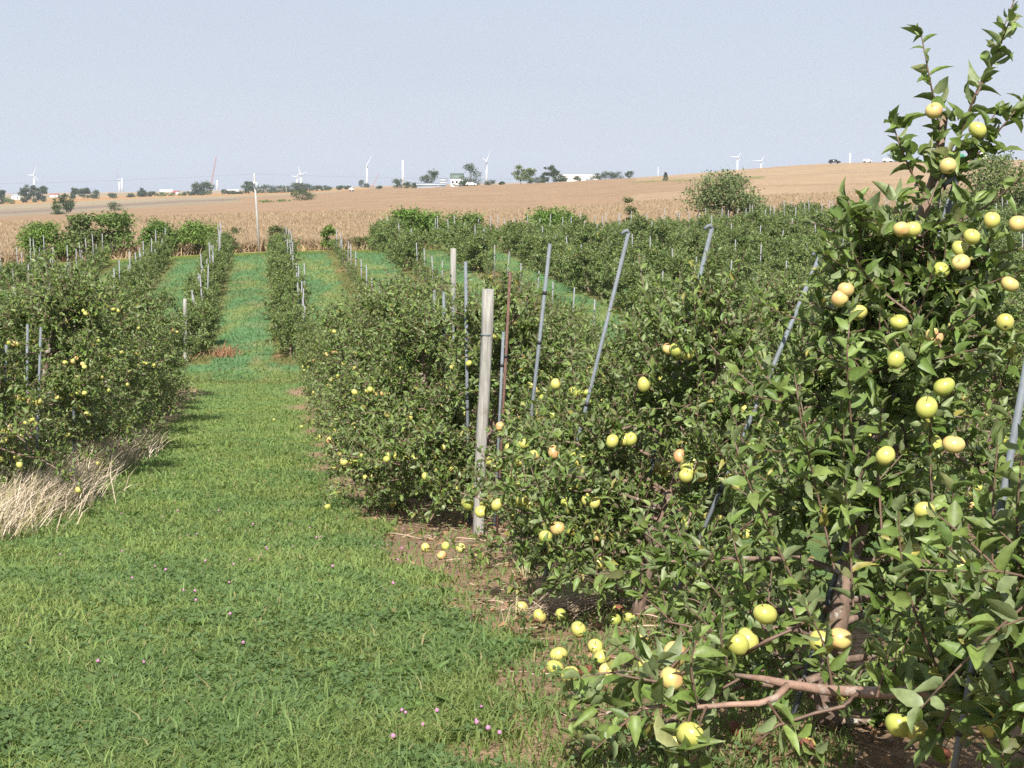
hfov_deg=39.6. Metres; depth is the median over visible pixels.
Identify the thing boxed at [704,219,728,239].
young apple tree
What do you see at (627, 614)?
fallen apple
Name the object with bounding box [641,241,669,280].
young apple tree
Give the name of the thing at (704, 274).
young apple tree
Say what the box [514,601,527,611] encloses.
fallen apple
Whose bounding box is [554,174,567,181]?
tree
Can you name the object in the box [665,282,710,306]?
young apple tree
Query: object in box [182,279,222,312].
young apple tree
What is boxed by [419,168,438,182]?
tree
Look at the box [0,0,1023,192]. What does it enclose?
sky
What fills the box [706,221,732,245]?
young apple tree
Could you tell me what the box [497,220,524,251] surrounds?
young apple tree
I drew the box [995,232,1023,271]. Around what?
young apple tree
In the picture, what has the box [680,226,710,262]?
young apple tree
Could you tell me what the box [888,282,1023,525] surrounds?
apple tree
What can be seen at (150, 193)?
tree
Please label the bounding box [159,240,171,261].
young apple tree
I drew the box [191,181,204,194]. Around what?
tree
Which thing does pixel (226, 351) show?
dead weeds
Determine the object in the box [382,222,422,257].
young apple tree
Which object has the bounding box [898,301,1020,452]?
apple tree
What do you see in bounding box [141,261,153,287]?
young apple tree
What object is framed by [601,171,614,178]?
tree
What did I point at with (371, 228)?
young apple tree
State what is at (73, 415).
trellis pole
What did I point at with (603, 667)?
fallen apple
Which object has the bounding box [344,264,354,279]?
newly planted tree
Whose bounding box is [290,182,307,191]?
tree
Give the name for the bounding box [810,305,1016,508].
apple tree
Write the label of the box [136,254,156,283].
young apple tree
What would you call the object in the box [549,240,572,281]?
young apple tree
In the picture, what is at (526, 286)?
newly planted tree
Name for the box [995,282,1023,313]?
young apple tree
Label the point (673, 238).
young apple tree
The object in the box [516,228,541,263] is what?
young apple tree
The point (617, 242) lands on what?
young apple tree
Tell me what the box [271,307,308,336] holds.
young apple tree
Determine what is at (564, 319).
apple tree
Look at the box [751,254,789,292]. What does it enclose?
young apple tree
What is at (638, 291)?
young apple tree
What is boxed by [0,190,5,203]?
tree
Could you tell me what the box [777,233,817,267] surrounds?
young apple tree
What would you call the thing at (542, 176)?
tree
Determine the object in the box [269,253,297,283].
young apple tree
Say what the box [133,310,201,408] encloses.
apple tree
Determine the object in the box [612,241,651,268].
young apple tree
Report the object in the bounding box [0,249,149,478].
apple tree
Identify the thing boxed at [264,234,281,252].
young apple tree
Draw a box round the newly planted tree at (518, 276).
[513,265,527,291]
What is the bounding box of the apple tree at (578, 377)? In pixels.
[433,296,758,571]
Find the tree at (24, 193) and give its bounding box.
[17,184,31,202]
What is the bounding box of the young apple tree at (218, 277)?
[198,261,231,289]
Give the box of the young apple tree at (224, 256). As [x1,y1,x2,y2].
[208,244,235,270]
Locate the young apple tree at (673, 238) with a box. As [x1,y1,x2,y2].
[663,230,691,257]
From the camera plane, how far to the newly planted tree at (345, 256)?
73.92 m
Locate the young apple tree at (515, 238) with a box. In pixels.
[506,218,535,256]
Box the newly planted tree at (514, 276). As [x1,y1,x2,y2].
[507,271,517,284]
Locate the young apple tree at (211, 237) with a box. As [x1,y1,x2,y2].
[205,231,231,254]
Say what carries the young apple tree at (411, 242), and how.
on the ground at (814, 178)
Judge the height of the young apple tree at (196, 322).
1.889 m
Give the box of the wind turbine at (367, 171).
[363,156,371,182]
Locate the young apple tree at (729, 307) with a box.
[715,298,737,313]
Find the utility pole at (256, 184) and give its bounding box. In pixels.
[253,174,259,251]
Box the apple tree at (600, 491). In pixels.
[460,242,869,625]
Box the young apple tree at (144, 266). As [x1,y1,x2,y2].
[128,258,153,288]
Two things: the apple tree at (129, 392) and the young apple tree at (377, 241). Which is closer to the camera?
the apple tree at (129, 392)
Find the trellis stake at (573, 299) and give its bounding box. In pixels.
[572,287,574,316]
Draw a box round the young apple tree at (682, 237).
[670,229,705,257]
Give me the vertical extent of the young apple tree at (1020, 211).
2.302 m
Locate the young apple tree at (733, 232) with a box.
[714,227,742,255]
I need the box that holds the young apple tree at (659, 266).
[648,250,693,282]
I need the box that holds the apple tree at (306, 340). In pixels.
[290,320,332,411]
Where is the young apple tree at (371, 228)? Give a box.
[367,221,379,248]
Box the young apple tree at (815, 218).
[797,206,826,237]
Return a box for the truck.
[160,190,175,194]
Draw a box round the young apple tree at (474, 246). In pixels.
[456,228,502,272]
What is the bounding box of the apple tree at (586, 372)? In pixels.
[571,338,633,426]
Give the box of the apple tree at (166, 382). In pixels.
[104,315,188,415]
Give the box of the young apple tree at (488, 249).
[461,234,495,268]
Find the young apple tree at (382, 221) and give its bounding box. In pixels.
[374,216,401,250]
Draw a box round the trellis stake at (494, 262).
[494,245,494,279]
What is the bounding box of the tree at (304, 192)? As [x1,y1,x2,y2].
[290,187,315,199]
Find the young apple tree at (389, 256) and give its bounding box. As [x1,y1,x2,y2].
[383,230,415,261]
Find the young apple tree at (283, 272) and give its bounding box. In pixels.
[270,265,301,291]
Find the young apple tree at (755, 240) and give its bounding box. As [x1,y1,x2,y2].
[747,230,781,262]
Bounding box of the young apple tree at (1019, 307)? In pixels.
[1012,296,1023,321]
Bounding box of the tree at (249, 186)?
[240,180,253,193]
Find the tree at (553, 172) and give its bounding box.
[546,165,560,181]
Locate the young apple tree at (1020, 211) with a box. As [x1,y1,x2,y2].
[1000,205,1023,236]
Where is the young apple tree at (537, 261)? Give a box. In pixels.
[523,229,568,270]
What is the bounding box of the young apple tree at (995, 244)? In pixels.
[982,229,1004,251]
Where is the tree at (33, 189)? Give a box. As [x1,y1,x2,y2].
[27,185,40,201]
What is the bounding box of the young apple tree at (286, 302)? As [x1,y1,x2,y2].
[265,294,306,332]
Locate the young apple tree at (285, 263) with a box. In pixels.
[270,255,299,289]
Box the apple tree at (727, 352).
[669,304,746,463]
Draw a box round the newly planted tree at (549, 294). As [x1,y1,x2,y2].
[538,289,556,313]
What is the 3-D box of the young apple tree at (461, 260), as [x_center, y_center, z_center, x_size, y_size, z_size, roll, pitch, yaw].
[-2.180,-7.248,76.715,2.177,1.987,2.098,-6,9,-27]
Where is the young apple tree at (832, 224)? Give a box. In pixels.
[824,212,844,244]
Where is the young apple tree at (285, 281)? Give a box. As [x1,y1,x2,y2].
[274,272,309,306]
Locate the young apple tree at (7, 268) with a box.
[1,261,16,285]
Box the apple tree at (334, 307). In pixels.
[305,294,357,412]
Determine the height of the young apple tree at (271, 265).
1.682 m
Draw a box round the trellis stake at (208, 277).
[207,265,208,289]
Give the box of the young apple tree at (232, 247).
[227,239,235,256]
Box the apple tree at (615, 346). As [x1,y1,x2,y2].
[585,309,651,429]
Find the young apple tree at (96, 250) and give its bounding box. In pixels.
[91,245,104,266]
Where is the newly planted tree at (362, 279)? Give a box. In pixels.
[356,275,369,293]
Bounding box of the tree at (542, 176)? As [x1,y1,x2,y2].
[540,167,549,182]
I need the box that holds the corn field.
[0,186,1023,262]
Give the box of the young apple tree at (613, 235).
[599,225,631,256]
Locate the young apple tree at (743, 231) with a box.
[729,222,759,259]
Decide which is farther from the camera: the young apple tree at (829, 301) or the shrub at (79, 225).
the shrub at (79, 225)
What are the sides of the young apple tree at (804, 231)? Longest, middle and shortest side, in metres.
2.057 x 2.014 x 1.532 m
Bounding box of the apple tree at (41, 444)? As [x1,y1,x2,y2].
[0,341,76,482]
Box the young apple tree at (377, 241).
[373,220,388,251]
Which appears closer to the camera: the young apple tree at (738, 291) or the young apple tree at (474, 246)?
the young apple tree at (738, 291)
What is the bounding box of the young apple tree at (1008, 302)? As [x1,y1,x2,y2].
[992,292,1021,316]
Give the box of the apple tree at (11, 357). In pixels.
[0,269,93,505]
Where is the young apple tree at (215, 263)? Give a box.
[195,250,227,275]
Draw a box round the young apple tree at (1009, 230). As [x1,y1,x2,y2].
[996,216,1016,256]
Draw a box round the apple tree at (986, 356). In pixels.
[965,300,1022,420]
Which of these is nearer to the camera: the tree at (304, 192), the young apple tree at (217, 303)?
the young apple tree at (217, 303)
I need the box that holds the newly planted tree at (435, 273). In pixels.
[430,266,441,287]
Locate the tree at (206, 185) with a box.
[197,180,216,194]
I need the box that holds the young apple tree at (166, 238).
[156,233,175,258]
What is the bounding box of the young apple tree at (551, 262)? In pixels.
[539,243,569,276]
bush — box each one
[3,197,15,203]
[49,209,65,214]
[106,202,123,210]
[108,193,116,197]
[126,193,135,196]
[155,192,168,195]
[182,191,194,195]
[309,185,323,190]
[319,185,331,190]
[358,180,363,186]
[403,181,411,187]
[483,180,495,184]
[573,175,583,180]
[624,171,633,177]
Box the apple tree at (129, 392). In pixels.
[65,273,184,436]
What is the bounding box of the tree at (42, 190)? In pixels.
[35,186,48,201]
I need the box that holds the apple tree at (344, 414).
[318,264,461,461]
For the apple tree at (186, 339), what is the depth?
36.51 m
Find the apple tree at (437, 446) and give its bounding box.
[339,259,610,523]
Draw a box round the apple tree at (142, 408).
[18,297,163,445]
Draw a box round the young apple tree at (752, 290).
[741,270,775,318]
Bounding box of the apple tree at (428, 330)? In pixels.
[303,293,510,513]
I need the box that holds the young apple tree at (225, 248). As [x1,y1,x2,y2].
[211,235,234,264]
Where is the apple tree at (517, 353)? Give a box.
[510,327,561,419]
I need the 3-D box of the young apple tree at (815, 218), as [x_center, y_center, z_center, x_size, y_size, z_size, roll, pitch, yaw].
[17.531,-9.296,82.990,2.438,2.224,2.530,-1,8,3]
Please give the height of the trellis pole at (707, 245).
2.009 m
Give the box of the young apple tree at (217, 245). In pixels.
[203,239,233,267]
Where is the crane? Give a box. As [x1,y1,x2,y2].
[208,157,216,190]
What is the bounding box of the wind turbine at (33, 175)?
[30,165,37,192]
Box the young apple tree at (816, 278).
[800,260,829,316]
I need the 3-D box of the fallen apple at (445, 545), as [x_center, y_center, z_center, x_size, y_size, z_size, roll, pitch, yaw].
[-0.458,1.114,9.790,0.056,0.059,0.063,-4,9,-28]
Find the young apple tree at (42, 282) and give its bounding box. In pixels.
[29,277,47,291]
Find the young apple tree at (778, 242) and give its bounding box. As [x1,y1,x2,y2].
[762,234,793,269]
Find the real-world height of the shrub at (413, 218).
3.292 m
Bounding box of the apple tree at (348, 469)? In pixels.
[346,274,538,485]
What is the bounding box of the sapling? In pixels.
[616,196,637,225]
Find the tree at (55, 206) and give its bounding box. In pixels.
[51,198,61,211]
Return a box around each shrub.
[12,220,75,256]
[58,210,106,257]
[90,208,140,258]
[134,216,190,249]
[173,218,222,253]
[230,227,241,249]
[266,224,289,236]
[320,224,338,250]
[348,235,366,249]
[383,203,448,240]
[439,210,489,238]
[523,206,576,230]
[673,165,769,222]
[745,204,780,215]
[771,198,825,216]
[921,186,1003,210]
[960,150,1023,209]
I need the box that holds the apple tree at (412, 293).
[296,258,495,477]
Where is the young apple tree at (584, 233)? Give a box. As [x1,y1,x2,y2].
[570,220,602,251]
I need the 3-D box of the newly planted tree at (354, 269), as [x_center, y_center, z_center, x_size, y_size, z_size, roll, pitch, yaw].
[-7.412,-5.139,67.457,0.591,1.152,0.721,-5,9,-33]
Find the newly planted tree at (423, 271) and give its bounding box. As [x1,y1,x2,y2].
[420,263,426,281]
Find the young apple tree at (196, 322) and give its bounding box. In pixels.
[177,307,216,355]
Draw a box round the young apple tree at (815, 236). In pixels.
[802,229,821,244]
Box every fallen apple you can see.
[421,543,429,551]
[437,551,445,558]
[441,541,449,549]
[456,543,465,552]
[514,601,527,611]
[515,586,529,597]
[533,609,545,622]
[546,658,562,674]
[550,646,567,661]
[555,608,567,621]
[561,665,578,680]
[571,621,585,637]
[579,664,591,675]
[588,639,602,653]
[593,649,608,665]
[599,663,614,677]
[606,612,620,624]
[612,604,625,612]
[622,610,634,623]
[728,720,743,736]
[798,735,815,754]
[933,741,952,763]
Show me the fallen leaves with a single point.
(871, 729)
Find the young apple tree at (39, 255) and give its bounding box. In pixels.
[28,253,43,271]
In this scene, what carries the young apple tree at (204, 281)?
on the ground at (814, 178)
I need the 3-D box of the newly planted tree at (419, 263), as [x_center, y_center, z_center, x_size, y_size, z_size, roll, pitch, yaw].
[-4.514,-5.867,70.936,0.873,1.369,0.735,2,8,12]
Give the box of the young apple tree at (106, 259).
[98,248,110,263]
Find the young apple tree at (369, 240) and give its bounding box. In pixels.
[366,229,372,249]
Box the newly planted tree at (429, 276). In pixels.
[427,267,439,280]
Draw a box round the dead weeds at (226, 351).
[187,341,244,361]
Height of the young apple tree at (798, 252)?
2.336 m
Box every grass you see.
[0,241,864,767]
[0,422,173,542]
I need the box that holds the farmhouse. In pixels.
[450,173,463,186]
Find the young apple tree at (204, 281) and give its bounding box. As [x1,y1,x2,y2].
[191,270,224,307]
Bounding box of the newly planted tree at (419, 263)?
[412,253,427,278]
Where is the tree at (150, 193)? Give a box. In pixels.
[146,191,156,196]
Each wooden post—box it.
[183,299,186,359]
[450,248,455,334]
[473,289,493,537]
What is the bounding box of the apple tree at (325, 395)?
[302,279,381,429]
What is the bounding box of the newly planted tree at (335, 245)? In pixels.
[332,238,343,255]
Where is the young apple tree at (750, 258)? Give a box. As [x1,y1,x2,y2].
[725,245,766,287]
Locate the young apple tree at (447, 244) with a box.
[438,222,463,247]
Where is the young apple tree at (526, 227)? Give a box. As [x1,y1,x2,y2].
[514,219,548,257]
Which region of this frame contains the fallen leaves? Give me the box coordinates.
[233,481,1023,767]
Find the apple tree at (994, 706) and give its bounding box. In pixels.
[555,418,1023,767]
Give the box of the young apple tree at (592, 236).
[584,230,609,252]
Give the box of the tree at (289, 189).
[278,185,293,192]
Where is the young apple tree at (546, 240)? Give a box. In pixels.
[529,231,564,273]
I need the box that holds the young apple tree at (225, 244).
[207,236,233,258]
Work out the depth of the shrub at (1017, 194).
102.38 m
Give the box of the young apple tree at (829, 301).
[794,287,835,321]
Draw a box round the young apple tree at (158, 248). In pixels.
[145,241,166,270]
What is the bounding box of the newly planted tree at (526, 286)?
[518,277,534,298]
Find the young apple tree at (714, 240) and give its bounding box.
[691,232,732,262]
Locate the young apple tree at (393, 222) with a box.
[378,216,412,250]
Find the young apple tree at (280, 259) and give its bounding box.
[267,255,292,283]
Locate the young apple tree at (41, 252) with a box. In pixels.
[36,250,51,266]
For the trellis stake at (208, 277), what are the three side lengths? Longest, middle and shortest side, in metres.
2.160 x 0.068 x 0.068 m
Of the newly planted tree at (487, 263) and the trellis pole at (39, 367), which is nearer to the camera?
the trellis pole at (39, 367)
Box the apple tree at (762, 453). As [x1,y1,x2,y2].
[693,313,826,479]
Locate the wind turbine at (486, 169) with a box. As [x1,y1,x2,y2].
[484,153,489,181]
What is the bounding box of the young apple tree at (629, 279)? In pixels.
[606,255,653,311]
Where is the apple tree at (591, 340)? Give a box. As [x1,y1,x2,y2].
[523,303,602,421]
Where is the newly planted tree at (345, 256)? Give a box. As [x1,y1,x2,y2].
[338,248,353,271]
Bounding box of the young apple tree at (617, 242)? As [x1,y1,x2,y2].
[603,228,642,260]
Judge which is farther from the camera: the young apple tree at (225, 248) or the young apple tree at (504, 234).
the young apple tree at (504, 234)
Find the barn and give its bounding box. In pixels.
[416,183,446,187]
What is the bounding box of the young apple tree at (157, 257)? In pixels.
[146,249,167,273]
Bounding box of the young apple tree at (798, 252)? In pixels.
[781,237,815,270]
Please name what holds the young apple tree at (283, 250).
on the ground at (814, 178)
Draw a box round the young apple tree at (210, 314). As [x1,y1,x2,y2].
[177,296,222,347]
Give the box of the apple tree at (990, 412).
[969,363,1023,448]
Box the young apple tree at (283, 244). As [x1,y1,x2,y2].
[264,238,294,264]
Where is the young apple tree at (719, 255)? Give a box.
[710,245,729,270]
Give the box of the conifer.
[662,172,668,180]
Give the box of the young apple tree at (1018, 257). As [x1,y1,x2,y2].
[1003,252,1023,273]
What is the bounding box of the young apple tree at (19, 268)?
[6,261,27,282]
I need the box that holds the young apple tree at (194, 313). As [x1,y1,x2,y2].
[178,301,213,337]
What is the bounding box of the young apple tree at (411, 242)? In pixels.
[398,227,428,271]
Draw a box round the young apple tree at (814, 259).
[802,242,824,266]
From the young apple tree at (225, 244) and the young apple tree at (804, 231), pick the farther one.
the young apple tree at (225, 244)
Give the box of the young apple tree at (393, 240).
[387,229,430,264]
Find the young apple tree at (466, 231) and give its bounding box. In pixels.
[449,223,479,259]
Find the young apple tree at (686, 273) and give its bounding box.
[681,253,716,288]
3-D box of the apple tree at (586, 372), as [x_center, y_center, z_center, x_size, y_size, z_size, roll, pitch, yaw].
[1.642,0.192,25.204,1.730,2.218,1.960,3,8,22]
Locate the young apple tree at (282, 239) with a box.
[277,232,306,257]
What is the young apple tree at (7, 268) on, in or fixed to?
on the ground at (814, 178)
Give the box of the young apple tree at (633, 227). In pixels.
[626,212,651,250]
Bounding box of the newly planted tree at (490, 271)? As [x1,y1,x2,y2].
[484,258,497,279]
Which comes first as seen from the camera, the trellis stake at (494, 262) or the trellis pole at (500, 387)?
the trellis pole at (500, 387)
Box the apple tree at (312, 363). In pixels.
[291,321,344,424]
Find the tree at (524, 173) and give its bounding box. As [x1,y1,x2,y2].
[511,164,529,183]
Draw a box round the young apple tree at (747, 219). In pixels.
[734,207,764,230]
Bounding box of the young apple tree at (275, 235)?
[263,231,287,253]
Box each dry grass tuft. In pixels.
[497,591,532,623]
[511,558,555,578]
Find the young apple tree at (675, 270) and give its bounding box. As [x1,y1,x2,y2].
[663,249,689,290]
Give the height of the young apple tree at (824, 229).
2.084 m
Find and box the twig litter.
[339,508,923,767]
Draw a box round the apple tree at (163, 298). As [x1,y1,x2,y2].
[108,265,201,428]
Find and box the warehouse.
[558,174,599,181]
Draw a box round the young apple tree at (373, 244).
[366,220,383,250]
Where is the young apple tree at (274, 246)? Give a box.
[266,241,289,265]
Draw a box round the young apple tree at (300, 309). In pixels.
[273,302,317,345]
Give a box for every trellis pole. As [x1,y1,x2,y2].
[1,344,7,488]
[24,324,28,483]
[35,327,41,469]
[72,320,74,457]
[442,292,444,416]
[451,292,454,340]
[464,262,469,523]
[493,332,504,528]
[496,272,510,534]
[526,243,551,469]
[542,229,629,580]
[615,224,713,604]
[661,252,821,627]
[788,176,958,724]
[950,360,1023,767]
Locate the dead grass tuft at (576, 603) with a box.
[465,587,631,622]
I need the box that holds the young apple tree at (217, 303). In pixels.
[202,288,220,306]
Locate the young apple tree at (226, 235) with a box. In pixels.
[219,230,233,253]
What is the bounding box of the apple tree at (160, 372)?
[111,311,189,406]
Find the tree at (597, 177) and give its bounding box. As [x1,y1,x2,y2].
[590,172,602,179]
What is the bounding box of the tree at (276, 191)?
[272,185,284,192]
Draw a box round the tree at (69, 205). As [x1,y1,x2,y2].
[56,193,75,213]
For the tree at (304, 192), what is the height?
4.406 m
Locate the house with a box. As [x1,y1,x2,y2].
[11,194,21,199]
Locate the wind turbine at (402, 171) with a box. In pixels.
[402,160,403,183]
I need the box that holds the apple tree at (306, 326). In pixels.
[289,309,330,388]
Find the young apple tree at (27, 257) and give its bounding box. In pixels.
[22,253,42,276]
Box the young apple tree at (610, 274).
[599,257,637,307]
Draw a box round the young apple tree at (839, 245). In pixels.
[828,238,848,259]
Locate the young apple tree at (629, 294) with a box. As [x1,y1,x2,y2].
[620,271,660,319]
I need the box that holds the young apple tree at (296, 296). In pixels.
[278,290,319,321]
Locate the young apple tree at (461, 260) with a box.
[456,231,493,263]
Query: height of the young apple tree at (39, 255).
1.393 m
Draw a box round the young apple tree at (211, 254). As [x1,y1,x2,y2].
[195,248,231,282]
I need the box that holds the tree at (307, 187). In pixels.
[301,183,317,190]
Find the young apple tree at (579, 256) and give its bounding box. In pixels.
[562,243,599,292]
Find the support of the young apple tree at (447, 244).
on the ground at (814, 178)
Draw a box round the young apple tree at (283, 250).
[269,243,297,265]
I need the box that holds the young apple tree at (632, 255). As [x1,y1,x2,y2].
[621,236,658,269]
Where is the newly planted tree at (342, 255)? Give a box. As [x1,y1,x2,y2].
[338,246,352,265]
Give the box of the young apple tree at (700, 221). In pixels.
[692,211,713,234]
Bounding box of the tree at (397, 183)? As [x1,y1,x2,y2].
[391,179,403,188]
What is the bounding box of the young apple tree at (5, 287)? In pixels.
[0,265,9,289]
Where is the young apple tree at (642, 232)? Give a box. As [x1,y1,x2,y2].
[639,221,662,253]
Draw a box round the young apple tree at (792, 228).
[773,219,808,246]
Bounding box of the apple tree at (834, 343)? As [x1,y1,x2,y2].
[816,339,897,434]
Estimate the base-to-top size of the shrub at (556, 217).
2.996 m
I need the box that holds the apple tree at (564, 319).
[518,292,627,420]
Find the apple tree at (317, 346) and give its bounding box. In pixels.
[303,300,366,435]
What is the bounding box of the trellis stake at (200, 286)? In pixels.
[199,275,204,329]
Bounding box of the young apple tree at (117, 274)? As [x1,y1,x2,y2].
[104,268,131,285]
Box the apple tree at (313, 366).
[291,303,351,399]
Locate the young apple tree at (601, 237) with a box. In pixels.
[589,222,627,264]
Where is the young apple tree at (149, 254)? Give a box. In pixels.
[131,249,161,281]
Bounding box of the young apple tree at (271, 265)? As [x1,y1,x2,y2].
[265,252,280,281]
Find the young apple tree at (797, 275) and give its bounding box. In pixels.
[786,265,810,293]
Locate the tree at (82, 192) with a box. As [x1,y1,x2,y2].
[78,187,91,198]
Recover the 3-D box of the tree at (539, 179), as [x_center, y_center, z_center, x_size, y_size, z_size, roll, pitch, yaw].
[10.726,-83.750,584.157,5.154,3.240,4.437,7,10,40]
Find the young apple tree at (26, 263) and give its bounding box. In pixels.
[22,259,31,278]
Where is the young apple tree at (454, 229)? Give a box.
[444,220,476,260]
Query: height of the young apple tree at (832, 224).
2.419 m
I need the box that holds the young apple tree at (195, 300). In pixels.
[175,294,216,330]
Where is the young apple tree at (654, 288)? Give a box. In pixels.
[640,274,678,317]
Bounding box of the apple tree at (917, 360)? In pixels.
[559,0,1023,767]
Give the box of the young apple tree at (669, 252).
[654,246,682,272]
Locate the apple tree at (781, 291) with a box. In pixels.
[723,258,903,485]
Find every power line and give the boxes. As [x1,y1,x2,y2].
[11,174,244,183]
[268,163,1019,178]
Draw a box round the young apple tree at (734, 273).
[710,263,753,307]
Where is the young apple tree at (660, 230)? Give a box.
[646,216,676,251]
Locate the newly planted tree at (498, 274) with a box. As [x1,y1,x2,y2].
[495,267,503,283]
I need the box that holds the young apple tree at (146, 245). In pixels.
[139,241,166,267]
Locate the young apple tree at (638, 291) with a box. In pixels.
[629,269,672,319]
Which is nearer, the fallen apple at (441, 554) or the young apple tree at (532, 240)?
the fallen apple at (441, 554)
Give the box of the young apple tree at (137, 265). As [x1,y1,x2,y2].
[122,259,147,293]
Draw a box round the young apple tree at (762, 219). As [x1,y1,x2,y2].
[746,212,777,237]
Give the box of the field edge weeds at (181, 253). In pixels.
[1,233,687,264]
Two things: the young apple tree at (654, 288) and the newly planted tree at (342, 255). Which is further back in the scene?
the newly planted tree at (342, 255)
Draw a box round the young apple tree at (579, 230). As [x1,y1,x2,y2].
[568,222,587,250]
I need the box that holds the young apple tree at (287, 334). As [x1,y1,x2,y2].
[253,308,307,356]
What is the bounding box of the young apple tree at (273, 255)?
[267,251,286,274]
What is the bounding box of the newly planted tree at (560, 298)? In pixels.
[552,293,568,312]
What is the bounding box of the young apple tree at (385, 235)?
[380,223,407,252]
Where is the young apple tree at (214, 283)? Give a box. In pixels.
[188,270,220,301]
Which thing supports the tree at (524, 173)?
on the ground at (814, 178)
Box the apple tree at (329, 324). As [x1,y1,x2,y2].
[304,289,380,441]
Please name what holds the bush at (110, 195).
on the ground at (814, 178)
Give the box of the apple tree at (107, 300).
[0,237,159,453]
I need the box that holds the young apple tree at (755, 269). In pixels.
[749,257,789,283]
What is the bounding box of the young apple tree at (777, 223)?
[761,214,789,245]
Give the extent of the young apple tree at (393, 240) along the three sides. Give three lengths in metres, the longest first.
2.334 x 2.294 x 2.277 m
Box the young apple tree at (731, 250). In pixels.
[721,243,754,276]
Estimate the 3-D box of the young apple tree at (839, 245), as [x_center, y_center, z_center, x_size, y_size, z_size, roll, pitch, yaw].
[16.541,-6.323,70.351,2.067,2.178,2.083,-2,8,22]
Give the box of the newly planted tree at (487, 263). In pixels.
[480,260,489,272]
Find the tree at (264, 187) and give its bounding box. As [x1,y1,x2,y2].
[261,184,275,192]
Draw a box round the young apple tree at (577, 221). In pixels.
[562,212,589,243]
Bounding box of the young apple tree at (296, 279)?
[281,274,315,306]
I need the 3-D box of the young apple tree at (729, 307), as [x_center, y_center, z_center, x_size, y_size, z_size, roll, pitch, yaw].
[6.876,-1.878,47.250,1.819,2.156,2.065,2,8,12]
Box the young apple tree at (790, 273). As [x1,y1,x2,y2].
[773,260,808,291]
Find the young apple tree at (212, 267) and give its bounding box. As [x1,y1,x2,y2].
[192,262,222,295]
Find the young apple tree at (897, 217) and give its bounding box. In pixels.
[893,214,900,221]
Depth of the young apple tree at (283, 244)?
78.29 m
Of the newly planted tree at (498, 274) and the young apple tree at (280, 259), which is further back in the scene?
the newly planted tree at (498, 274)
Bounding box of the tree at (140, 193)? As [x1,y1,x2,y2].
[137,188,148,196]
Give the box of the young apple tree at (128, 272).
[117,265,139,290]
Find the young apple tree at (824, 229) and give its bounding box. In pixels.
[816,212,837,237]
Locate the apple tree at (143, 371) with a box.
[63,276,174,429]
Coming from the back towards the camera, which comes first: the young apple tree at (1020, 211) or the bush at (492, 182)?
the bush at (492, 182)
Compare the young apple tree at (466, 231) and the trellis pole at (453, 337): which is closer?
the trellis pole at (453, 337)
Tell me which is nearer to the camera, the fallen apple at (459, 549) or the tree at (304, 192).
the fallen apple at (459, 549)
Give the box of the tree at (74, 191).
[69,187,79,199]
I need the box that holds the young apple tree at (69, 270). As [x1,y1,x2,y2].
[63,264,80,280]
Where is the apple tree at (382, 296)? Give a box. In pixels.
[304,276,436,431]
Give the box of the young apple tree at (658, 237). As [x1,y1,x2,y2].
[644,229,676,251]
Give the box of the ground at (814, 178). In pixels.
[0,160,1023,767]
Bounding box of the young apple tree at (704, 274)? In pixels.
[696,262,720,293]
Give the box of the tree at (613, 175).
[610,172,623,178]
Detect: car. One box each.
[452,181,466,186]
[828,159,840,162]
[882,158,892,161]
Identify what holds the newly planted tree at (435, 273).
on the ground at (814, 178)
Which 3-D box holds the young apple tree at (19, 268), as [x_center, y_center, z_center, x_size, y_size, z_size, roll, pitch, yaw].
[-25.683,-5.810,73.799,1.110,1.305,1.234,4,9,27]
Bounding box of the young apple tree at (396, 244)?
[391,234,419,267]
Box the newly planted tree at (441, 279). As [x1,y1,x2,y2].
[433,275,448,288]
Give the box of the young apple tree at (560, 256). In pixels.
[552,245,583,284]
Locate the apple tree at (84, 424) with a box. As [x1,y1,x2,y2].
[0,270,132,466]
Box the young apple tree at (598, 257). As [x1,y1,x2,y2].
[583,243,620,296]
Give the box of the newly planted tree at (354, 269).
[347,263,359,281]
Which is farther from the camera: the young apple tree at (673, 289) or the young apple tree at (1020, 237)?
the young apple tree at (1020, 237)
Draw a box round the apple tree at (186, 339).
[145,306,203,401]
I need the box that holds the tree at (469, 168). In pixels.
[459,163,481,185]
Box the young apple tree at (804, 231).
[793,224,814,245]
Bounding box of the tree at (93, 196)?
[90,190,99,198]
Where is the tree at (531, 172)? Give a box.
[524,167,536,183]
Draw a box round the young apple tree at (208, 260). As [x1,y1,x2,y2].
[195,256,222,281]
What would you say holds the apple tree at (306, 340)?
on the ground at (814, 178)
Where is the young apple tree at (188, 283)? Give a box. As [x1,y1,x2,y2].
[181,269,207,296]
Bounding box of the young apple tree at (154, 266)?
[131,249,160,275]
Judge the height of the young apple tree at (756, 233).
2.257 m
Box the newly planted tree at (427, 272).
[417,261,433,279]
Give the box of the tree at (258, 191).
[252,186,262,193]
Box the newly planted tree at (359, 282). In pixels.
[353,275,368,290]
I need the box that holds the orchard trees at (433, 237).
[420,200,1023,249]
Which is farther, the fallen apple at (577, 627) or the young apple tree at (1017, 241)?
the young apple tree at (1017, 241)
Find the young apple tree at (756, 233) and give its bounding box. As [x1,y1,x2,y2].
[741,227,767,255]
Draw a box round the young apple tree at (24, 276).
[20,262,29,280]
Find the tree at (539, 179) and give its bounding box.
[532,176,543,182]
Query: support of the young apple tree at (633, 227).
on the ground at (814, 178)
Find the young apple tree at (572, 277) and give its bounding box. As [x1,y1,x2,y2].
[562,250,593,289]
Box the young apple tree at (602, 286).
[589,257,634,299]
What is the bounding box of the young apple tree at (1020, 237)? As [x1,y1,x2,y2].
[1014,229,1023,247]
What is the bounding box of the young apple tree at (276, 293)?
[261,280,295,319]
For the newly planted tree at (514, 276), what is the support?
on the ground at (814, 178)
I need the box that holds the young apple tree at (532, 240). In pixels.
[517,228,541,264]
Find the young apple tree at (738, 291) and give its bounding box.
[721,274,750,314]

